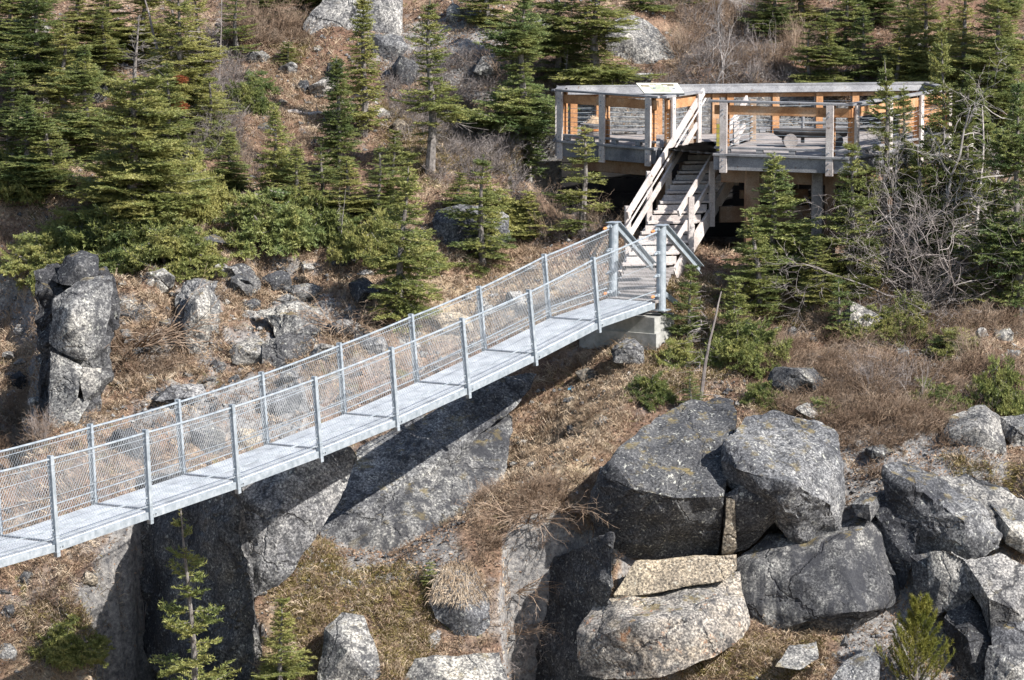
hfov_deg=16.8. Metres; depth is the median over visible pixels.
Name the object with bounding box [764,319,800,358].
bare shrub
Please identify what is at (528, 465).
stone
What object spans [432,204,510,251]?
boulder
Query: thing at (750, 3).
bare shrub
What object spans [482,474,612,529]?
bare shrub
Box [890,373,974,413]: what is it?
bare shrub
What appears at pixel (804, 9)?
fir tree
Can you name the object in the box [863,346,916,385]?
bare shrub
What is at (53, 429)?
bare shrub
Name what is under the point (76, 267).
boulder
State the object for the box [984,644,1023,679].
boulder
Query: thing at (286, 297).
rock
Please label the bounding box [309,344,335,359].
rock
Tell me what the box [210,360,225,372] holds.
rock
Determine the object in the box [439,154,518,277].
fir tree
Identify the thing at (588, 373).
rock
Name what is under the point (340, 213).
dead tree
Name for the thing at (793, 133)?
log bench
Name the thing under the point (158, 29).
spruce tree
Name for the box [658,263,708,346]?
fir tree
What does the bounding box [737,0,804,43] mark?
fir tree
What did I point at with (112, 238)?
spruce
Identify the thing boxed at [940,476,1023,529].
boulder
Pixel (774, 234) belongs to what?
fir tree
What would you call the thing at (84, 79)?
spruce tree
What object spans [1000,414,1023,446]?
boulder
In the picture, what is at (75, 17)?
spruce tree
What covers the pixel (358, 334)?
rock
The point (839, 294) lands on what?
fir tree
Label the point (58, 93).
spruce tree
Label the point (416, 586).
heath
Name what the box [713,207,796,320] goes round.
fir tree
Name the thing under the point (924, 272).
fir tree
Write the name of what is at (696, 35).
bare shrub
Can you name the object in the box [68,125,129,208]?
spruce tree
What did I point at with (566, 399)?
stone
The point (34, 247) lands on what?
shrub
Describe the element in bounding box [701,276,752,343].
fir tree
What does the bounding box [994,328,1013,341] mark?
rock
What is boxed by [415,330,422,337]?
stone
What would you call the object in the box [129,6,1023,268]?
grey brush
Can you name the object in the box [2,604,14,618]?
rock
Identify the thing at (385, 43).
boulder
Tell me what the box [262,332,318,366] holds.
rock outcrop
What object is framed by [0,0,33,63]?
spruce tree
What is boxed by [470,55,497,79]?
boulder
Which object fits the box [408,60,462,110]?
bare shrub
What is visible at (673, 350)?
shrub
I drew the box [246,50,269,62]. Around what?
rock
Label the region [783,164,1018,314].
dead tree
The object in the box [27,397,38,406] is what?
stone
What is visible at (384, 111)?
rock
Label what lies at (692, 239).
timber stairs
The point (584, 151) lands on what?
fir tree
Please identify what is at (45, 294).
rock outcrop
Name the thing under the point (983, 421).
boulder
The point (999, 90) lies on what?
fir tree
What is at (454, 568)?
grass cap
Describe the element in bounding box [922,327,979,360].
spruce
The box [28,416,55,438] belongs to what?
bare shrub
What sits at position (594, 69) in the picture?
fir tree
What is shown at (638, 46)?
boulder
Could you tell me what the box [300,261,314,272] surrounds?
rock
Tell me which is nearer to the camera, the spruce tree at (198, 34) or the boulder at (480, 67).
the spruce tree at (198, 34)
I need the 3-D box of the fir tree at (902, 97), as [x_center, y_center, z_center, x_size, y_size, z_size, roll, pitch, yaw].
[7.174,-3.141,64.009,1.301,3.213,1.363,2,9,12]
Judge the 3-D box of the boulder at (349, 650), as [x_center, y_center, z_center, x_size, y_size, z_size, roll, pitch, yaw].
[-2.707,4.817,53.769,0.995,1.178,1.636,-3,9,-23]
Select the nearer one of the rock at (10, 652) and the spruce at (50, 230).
the rock at (10, 652)
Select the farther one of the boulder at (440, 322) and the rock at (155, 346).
the boulder at (440, 322)
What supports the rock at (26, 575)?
on the hillside
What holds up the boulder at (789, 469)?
on the hillside
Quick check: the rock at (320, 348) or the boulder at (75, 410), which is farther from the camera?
the rock at (320, 348)
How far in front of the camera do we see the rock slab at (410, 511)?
57.93 m
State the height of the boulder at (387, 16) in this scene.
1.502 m
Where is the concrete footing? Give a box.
[579,311,674,350]
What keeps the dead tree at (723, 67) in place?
on the hillside
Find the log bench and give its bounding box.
[773,116,861,147]
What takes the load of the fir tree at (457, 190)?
on the hillside
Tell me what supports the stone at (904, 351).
on the hillside
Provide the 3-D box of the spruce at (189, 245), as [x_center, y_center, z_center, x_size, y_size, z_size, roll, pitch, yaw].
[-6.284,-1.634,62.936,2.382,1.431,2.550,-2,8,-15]
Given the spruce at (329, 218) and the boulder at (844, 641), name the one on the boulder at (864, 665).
the boulder at (844, 641)
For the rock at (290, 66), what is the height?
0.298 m
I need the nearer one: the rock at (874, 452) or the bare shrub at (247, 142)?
the rock at (874, 452)
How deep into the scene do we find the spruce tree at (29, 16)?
72.65 m
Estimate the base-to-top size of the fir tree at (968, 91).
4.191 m
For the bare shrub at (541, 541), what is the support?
on the hillside
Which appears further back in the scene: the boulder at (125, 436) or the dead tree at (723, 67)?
the dead tree at (723, 67)
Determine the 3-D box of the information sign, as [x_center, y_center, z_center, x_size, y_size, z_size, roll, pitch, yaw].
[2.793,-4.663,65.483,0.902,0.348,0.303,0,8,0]
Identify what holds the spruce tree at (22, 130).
on the hillside
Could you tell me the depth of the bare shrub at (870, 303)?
61.84 m
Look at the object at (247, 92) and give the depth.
69.14 m
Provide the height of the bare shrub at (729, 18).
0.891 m
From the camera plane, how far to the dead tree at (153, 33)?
68.25 m
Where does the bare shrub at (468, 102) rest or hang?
on the hillside
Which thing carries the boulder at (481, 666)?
on the hillside
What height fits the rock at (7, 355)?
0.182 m
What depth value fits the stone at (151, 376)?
60.05 m
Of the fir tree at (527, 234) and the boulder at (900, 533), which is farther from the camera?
the fir tree at (527, 234)
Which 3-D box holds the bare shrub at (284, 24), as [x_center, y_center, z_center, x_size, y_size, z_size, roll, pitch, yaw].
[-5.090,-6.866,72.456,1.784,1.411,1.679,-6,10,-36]
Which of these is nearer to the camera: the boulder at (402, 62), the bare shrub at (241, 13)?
the boulder at (402, 62)
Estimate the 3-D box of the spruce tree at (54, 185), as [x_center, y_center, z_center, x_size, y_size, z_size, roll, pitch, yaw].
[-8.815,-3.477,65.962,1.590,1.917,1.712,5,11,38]
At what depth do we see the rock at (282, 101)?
70.12 m
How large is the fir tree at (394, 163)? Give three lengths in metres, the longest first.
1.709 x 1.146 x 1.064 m
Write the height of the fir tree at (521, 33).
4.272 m
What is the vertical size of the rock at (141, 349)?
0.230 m
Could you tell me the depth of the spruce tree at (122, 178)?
63.36 m
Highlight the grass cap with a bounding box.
[423,557,495,611]
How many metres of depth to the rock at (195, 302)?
60.99 m
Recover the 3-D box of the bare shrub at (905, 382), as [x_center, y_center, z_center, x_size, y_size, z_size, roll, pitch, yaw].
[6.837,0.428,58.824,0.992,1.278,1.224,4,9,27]
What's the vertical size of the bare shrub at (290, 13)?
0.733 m
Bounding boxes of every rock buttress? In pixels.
[220,447,356,597]
[320,373,536,544]
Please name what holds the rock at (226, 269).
on the hillside
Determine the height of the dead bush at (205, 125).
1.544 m
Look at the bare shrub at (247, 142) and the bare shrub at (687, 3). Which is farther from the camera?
the bare shrub at (687, 3)
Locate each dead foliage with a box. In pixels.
[164,102,189,110]
[173,75,189,83]
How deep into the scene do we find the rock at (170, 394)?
59.06 m
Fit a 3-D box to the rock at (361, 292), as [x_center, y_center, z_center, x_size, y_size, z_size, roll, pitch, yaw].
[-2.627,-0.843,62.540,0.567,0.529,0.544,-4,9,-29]
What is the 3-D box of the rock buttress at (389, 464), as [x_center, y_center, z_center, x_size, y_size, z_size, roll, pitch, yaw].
[-1.783,2.093,58.992,1.721,2.674,5.214,7,11,41]
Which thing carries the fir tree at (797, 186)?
on the hillside
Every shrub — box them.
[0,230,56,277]
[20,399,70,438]
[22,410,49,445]
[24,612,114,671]
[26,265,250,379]
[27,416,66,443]
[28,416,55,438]
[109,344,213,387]
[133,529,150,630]
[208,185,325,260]
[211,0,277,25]
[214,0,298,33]
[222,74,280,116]
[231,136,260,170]
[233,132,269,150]
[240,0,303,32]
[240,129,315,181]
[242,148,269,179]
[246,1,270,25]
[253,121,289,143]
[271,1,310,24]
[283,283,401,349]
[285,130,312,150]
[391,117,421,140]
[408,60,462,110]
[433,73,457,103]
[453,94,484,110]
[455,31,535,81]
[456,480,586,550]
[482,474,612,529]
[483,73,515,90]
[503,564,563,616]
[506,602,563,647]
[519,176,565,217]
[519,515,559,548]
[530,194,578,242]
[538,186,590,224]
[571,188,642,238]
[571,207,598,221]
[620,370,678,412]
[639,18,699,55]
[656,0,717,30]
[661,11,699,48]
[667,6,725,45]
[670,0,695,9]
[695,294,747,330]
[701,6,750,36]
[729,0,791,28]
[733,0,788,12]
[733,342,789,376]
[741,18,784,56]
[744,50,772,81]
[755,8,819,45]
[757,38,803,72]
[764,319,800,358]
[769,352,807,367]
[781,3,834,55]
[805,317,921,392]
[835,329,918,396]
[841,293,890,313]
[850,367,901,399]
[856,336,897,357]
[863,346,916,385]
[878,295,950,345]
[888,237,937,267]
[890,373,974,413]
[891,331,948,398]
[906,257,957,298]
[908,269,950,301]
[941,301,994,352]
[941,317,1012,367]
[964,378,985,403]
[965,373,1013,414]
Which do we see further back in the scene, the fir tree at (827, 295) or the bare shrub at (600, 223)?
the bare shrub at (600, 223)
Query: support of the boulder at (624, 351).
on the hillside
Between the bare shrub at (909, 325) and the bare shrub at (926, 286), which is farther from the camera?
the bare shrub at (926, 286)
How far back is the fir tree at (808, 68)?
70.24 m
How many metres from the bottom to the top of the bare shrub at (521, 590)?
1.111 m
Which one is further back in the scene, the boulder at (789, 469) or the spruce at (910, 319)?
the spruce at (910, 319)
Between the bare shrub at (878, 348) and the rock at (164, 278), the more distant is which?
the rock at (164, 278)
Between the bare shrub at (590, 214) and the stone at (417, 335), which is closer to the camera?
the stone at (417, 335)
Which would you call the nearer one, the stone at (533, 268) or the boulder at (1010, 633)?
the boulder at (1010, 633)
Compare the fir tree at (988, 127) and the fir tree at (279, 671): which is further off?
the fir tree at (988, 127)
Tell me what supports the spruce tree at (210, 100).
on the hillside
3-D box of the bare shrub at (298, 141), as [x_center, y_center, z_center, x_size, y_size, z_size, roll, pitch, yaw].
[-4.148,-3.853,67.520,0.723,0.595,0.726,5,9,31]
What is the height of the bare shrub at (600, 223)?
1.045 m
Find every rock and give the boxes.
[0,20,50,32]
[0,643,17,660]
[2,351,14,359]
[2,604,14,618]
[10,370,26,388]
[18,599,25,609]
[19,571,32,584]
[75,78,108,102]
[83,571,97,584]
[119,328,131,340]
[120,298,137,310]
[120,309,138,320]
[133,344,152,354]
[141,268,161,286]
[144,333,168,347]
[147,268,174,292]
[153,383,206,405]
[159,317,178,329]
[178,287,211,353]
[201,234,233,248]
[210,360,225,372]
[211,264,234,279]
[220,266,240,278]
[230,273,254,286]
[237,428,260,449]
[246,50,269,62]
[260,270,291,290]
[260,382,310,416]
[275,358,299,370]
[276,294,298,302]
[277,62,297,73]
[278,99,287,103]
[279,370,310,383]
[280,283,323,301]
[297,80,308,93]
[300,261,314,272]
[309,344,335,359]
[325,62,342,81]
[326,319,360,337]
[331,252,356,266]
[348,277,380,305]
[348,327,373,344]
[361,336,387,354]
[375,108,389,117]
[392,118,408,133]
[446,3,464,22]
[476,305,494,315]
[504,290,526,310]
[567,424,573,434]
[575,368,597,382]
[618,73,652,84]
[864,444,895,462]
[975,327,987,337]
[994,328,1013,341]
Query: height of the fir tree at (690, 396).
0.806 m
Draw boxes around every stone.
[0,588,8,594]
[13,324,23,336]
[13,358,26,364]
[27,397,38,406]
[36,355,40,363]
[124,338,135,343]
[145,374,153,379]
[203,376,216,381]
[228,374,239,382]
[241,298,260,310]
[243,310,260,320]
[257,122,273,135]
[313,300,332,308]
[314,45,321,51]
[357,269,374,275]
[397,335,408,343]
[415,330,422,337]
[475,298,488,305]
[509,461,516,467]
[516,439,525,445]
[523,265,538,272]
[526,461,536,466]
[563,396,574,401]
[594,415,606,425]
[785,326,796,332]
[895,346,909,355]
[1005,350,1020,357]
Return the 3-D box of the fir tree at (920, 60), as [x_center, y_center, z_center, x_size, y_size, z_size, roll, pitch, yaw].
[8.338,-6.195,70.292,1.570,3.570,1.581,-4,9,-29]
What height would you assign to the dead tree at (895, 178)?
3.835 m
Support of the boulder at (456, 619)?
on the hillside
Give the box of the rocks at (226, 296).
[0,14,1023,679]
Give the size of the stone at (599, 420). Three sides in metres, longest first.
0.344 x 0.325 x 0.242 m
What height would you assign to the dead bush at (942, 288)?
2.066 m
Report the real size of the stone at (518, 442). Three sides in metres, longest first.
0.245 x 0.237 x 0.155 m
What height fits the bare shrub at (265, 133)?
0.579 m
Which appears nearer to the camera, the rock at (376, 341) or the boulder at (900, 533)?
the boulder at (900, 533)
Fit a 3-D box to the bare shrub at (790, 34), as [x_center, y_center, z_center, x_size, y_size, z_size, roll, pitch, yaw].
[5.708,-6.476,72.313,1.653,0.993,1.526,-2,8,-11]
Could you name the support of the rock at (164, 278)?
on the hillside
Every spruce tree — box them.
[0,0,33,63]
[0,0,69,51]
[0,0,88,108]
[0,61,57,167]
[0,93,76,208]
[9,107,85,198]
[27,21,119,143]
[40,41,120,166]
[43,0,98,72]
[59,14,224,254]
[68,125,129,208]
[70,0,146,70]
[71,6,131,93]
[113,0,182,68]
[130,62,212,162]
[137,0,226,136]
[172,0,239,117]
[183,74,245,147]
[208,131,255,191]
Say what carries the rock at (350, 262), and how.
on the hillside
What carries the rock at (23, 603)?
on the hillside
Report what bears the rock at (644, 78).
on the hillside
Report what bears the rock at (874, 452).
on the hillside
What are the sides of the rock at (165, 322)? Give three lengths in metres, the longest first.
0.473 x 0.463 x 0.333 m
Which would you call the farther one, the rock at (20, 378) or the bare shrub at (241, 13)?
the bare shrub at (241, 13)
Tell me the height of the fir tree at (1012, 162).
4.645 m
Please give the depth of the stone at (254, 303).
62.15 m
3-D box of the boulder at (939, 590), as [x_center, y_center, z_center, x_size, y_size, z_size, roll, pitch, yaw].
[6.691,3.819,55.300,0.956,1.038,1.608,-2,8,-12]
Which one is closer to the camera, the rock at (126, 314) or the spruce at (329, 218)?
the rock at (126, 314)
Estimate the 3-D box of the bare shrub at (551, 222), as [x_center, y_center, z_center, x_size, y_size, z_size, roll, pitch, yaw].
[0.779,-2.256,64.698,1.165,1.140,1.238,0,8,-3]
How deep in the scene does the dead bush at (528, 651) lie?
55.61 m
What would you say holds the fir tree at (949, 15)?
on the hillside
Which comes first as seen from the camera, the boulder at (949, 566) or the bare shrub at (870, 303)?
the boulder at (949, 566)
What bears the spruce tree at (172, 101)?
on the hillside
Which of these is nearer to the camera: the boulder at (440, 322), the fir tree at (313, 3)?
the boulder at (440, 322)
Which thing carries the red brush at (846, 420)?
on the hillside
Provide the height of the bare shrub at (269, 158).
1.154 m
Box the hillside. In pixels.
[0,0,1023,679]
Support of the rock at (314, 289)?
on the hillside
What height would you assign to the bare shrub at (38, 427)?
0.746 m
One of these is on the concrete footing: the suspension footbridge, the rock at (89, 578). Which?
the suspension footbridge
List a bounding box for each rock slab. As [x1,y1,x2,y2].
[348,414,512,553]
[614,554,736,597]
[722,498,736,554]
[775,641,818,669]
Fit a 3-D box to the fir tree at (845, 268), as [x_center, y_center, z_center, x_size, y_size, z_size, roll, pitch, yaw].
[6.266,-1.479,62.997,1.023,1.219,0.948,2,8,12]
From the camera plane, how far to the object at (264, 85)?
70.38 m
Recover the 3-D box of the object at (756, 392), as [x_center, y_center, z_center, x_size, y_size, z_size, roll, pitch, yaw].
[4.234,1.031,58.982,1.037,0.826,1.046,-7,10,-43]
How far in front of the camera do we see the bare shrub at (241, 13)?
72.90 m
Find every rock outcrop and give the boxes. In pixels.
[34,263,115,419]
[99,274,120,330]
[175,278,220,349]
[224,263,260,298]
[256,300,328,336]
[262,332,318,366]
[959,473,1010,492]
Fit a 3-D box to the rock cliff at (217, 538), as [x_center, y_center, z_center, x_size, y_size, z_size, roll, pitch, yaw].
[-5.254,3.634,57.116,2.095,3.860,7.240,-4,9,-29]
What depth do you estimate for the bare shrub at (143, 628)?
56.46 m
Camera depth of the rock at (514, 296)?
62.51 m
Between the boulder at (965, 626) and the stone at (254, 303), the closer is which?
the boulder at (965, 626)
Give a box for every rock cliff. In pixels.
[136,470,262,679]
[535,531,614,679]
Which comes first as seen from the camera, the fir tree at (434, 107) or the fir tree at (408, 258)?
the fir tree at (408, 258)
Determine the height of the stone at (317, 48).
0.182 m
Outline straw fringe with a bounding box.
[12,38,1023,679]
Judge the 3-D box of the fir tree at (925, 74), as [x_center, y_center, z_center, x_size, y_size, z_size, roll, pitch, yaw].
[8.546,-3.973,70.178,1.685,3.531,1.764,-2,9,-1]
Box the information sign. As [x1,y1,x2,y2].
[636,83,683,94]
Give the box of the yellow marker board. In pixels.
[716,119,719,150]
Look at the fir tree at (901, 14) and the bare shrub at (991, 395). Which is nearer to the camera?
the bare shrub at (991, 395)
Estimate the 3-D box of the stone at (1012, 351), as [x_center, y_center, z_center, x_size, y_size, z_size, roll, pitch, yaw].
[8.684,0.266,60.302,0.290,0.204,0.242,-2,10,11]
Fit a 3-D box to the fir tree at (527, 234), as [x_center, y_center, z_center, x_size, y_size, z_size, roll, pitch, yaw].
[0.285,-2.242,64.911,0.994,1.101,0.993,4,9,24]
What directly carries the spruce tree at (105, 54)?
on the hillside
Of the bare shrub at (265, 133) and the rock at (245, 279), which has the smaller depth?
the rock at (245, 279)
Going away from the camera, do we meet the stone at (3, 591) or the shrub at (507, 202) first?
the stone at (3, 591)
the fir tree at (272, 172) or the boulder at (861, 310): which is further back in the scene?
the fir tree at (272, 172)
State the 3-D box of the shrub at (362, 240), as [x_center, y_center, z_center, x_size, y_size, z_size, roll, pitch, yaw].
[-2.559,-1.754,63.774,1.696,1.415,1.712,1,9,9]
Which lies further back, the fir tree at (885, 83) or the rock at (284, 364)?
the fir tree at (885, 83)
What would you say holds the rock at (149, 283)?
on the hillside
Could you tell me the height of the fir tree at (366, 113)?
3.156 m
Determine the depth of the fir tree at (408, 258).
61.59 m
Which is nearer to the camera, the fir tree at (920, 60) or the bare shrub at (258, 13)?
the fir tree at (920, 60)
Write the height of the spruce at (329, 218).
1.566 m
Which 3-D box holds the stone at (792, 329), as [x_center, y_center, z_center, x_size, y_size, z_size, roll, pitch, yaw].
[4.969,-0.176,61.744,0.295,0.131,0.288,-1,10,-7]
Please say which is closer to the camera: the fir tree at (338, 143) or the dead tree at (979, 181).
the dead tree at (979, 181)
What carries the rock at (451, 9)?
on the hillside
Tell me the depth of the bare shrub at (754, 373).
59.95 m
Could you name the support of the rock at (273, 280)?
on the hillside
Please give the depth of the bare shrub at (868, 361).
58.93 m
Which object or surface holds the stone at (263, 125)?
on the hillside
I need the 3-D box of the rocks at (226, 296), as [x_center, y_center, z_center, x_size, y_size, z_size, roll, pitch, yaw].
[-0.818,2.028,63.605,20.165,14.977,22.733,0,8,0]
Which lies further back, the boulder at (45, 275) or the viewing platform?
the viewing platform
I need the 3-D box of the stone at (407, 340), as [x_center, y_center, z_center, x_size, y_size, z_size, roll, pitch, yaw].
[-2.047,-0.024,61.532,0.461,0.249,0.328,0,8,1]
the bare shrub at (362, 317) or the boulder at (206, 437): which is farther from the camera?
the bare shrub at (362, 317)
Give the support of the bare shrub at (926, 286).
on the hillside
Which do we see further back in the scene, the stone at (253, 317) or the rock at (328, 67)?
the rock at (328, 67)
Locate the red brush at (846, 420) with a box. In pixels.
[0,0,1023,561]
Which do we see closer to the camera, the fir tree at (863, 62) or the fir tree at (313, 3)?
the fir tree at (863, 62)
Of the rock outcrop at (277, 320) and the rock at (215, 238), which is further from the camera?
the rock at (215, 238)
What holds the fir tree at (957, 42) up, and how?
on the hillside
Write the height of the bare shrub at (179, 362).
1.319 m
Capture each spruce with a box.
[0,144,53,205]
[12,205,105,256]
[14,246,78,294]
[46,192,204,275]
[98,211,231,284]
[155,145,247,225]
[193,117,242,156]
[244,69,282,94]
[273,187,363,252]
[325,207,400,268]
[387,230,457,273]
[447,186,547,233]
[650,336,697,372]
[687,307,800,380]
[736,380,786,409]
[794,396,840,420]
[836,303,903,346]
[875,286,935,345]
[904,376,967,415]
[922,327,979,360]
[962,353,1023,415]
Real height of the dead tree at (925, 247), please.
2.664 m
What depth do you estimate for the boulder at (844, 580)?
54.83 m
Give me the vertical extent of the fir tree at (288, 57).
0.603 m
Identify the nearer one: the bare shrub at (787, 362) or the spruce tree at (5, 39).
the bare shrub at (787, 362)
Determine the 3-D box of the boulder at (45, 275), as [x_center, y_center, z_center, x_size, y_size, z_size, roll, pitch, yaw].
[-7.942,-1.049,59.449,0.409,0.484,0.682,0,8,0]
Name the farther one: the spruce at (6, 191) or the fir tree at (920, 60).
the fir tree at (920, 60)
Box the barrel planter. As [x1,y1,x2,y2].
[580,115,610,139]
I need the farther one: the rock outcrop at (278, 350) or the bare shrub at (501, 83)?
the bare shrub at (501, 83)
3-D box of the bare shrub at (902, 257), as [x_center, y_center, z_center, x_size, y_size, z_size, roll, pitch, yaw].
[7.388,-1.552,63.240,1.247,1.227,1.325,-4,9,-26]
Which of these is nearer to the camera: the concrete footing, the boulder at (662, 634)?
the boulder at (662, 634)
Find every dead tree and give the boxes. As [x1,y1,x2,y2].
[144,0,195,128]
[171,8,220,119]
[211,0,228,83]
[337,190,345,233]
[560,6,571,83]
[673,291,723,398]
[686,0,749,83]
[712,6,744,83]
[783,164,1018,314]
[826,90,969,282]
[876,127,970,289]
[893,144,945,279]
[917,45,1010,247]
[933,69,1023,263]
[939,105,990,278]
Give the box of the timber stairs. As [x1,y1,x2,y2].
[608,88,748,302]
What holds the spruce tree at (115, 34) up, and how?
on the hillside
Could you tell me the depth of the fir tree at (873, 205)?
62.93 m
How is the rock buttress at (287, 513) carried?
on the hillside
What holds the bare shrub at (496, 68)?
on the hillside
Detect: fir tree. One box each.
[148,508,240,679]
[215,0,260,57]
[245,0,301,17]
[249,597,317,679]
[252,102,308,200]
[267,144,321,206]
[270,42,300,64]
[277,0,321,17]
[300,144,345,206]
[311,54,364,182]
[314,156,383,227]
[342,0,388,136]
[354,145,409,220]
[361,150,446,333]
[367,129,421,209]
[390,0,486,174]
[419,561,436,589]
[432,172,478,212]
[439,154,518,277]
[452,0,518,27]
[453,0,579,181]
[509,190,550,241]
[518,0,600,92]
[541,124,615,238]
[548,0,665,86]
[616,0,677,11]
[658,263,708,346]
[675,0,712,5]
[677,371,708,403]
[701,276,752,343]
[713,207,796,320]
[733,151,829,292]
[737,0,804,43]
[768,184,810,254]
[777,14,860,82]
[783,0,839,24]
[783,21,830,82]
[788,236,851,311]
[800,142,892,299]
[816,0,876,55]
[822,278,858,339]
[832,56,915,269]
[833,7,887,81]
[833,226,884,283]
[836,174,895,280]
[840,0,905,26]
[865,25,919,130]
[867,0,932,66]
[871,83,927,244]
[886,142,958,287]
[887,0,960,97]
[899,17,979,279]
[922,63,954,156]
[923,67,993,279]
[925,0,993,155]
[927,4,983,86]
[946,0,1023,148]
[948,77,1023,319]
[951,181,1022,309]
[952,88,1013,234]
[969,0,1023,79]
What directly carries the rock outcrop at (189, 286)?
on the hillside
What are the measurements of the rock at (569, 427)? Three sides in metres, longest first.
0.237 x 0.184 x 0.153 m
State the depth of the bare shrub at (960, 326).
60.31 m
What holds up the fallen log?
on the hillside
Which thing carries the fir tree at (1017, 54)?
on the hillside
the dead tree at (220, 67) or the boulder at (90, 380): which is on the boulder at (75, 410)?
the boulder at (90, 380)
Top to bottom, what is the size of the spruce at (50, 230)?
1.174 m
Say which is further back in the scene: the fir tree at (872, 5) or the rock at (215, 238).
the fir tree at (872, 5)
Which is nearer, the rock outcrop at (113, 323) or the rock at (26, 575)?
the rock at (26, 575)
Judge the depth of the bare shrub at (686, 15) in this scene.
72.87 m
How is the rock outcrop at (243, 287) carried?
on the hillside
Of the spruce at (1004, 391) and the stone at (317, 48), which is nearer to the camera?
the spruce at (1004, 391)
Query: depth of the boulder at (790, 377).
59.06 m
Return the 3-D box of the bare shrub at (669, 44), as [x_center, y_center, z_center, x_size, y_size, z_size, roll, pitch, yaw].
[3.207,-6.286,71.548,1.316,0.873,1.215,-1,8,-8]
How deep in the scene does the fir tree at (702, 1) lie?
74.09 m
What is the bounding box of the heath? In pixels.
[10,38,1023,679]
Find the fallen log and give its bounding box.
[287,104,327,115]
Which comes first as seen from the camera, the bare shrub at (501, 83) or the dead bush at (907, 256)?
the dead bush at (907, 256)
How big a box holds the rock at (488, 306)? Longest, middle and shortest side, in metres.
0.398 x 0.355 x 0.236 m
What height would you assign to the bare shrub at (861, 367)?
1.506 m
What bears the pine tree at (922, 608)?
on the hillside
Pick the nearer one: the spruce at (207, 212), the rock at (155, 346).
the rock at (155, 346)
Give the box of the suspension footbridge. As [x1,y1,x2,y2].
[0,221,703,567]
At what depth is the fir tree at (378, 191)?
64.78 m
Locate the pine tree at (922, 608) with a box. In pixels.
[875,592,955,679]
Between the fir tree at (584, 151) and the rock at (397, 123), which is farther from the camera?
the rock at (397, 123)
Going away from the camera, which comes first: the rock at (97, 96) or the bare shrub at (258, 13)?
the rock at (97, 96)
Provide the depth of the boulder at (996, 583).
54.19 m
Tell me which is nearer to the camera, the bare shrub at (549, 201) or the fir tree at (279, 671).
the fir tree at (279, 671)
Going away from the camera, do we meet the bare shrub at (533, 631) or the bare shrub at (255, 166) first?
the bare shrub at (533, 631)
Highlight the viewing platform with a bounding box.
[551,82,952,258]
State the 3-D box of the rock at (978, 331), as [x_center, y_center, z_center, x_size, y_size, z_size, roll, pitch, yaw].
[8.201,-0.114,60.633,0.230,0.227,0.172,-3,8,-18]
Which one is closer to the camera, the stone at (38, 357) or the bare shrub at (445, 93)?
the stone at (38, 357)
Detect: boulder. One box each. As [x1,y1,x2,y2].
[34,266,56,286]
[48,351,80,423]
[49,276,112,359]
[52,250,98,285]
[52,394,89,426]
[79,367,100,400]
[111,427,142,458]
[190,420,225,454]
[229,336,265,365]
[302,0,402,34]
[308,78,335,95]
[317,612,380,679]
[371,33,407,60]
[391,55,419,84]
[405,652,507,679]
[428,561,490,636]
[428,630,440,648]
[429,312,472,332]
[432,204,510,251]
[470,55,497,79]
[577,571,749,678]
[588,397,736,559]
[605,15,674,64]
[611,337,644,364]
[721,410,845,543]
[723,485,775,552]
[737,515,899,633]
[767,366,823,395]
[795,402,829,419]
[832,646,879,679]
[840,302,882,334]
[840,635,848,646]
[851,492,880,521]
[876,493,918,589]
[881,460,1002,559]
[909,553,950,618]
[927,551,972,612]
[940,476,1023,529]
[944,405,1006,454]
[944,595,991,679]
[964,553,1023,639]
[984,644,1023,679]
[990,504,1023,553]
[991,621,1023,644]
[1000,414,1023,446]
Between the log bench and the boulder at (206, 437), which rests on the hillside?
the boulder at (206, 437)
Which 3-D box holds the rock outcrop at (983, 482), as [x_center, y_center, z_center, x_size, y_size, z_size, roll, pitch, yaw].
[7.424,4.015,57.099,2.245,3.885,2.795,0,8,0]
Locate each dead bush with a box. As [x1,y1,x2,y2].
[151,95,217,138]
[177,90,248,160]
[508,626,561,675]
[747,141,1023,335]
[839,220,1014,336]
[843,200,953,301]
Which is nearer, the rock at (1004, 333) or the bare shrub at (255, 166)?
the rock at (1004, 333)
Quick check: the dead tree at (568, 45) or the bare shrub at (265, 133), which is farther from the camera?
the dead tree at (568, 45)
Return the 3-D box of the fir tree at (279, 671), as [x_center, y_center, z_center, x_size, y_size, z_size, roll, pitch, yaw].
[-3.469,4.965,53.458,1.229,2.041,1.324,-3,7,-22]
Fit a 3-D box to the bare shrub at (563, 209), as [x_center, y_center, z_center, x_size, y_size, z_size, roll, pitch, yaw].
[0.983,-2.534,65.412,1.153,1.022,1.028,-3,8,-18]
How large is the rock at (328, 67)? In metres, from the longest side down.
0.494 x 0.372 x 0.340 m
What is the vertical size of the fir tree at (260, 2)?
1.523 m

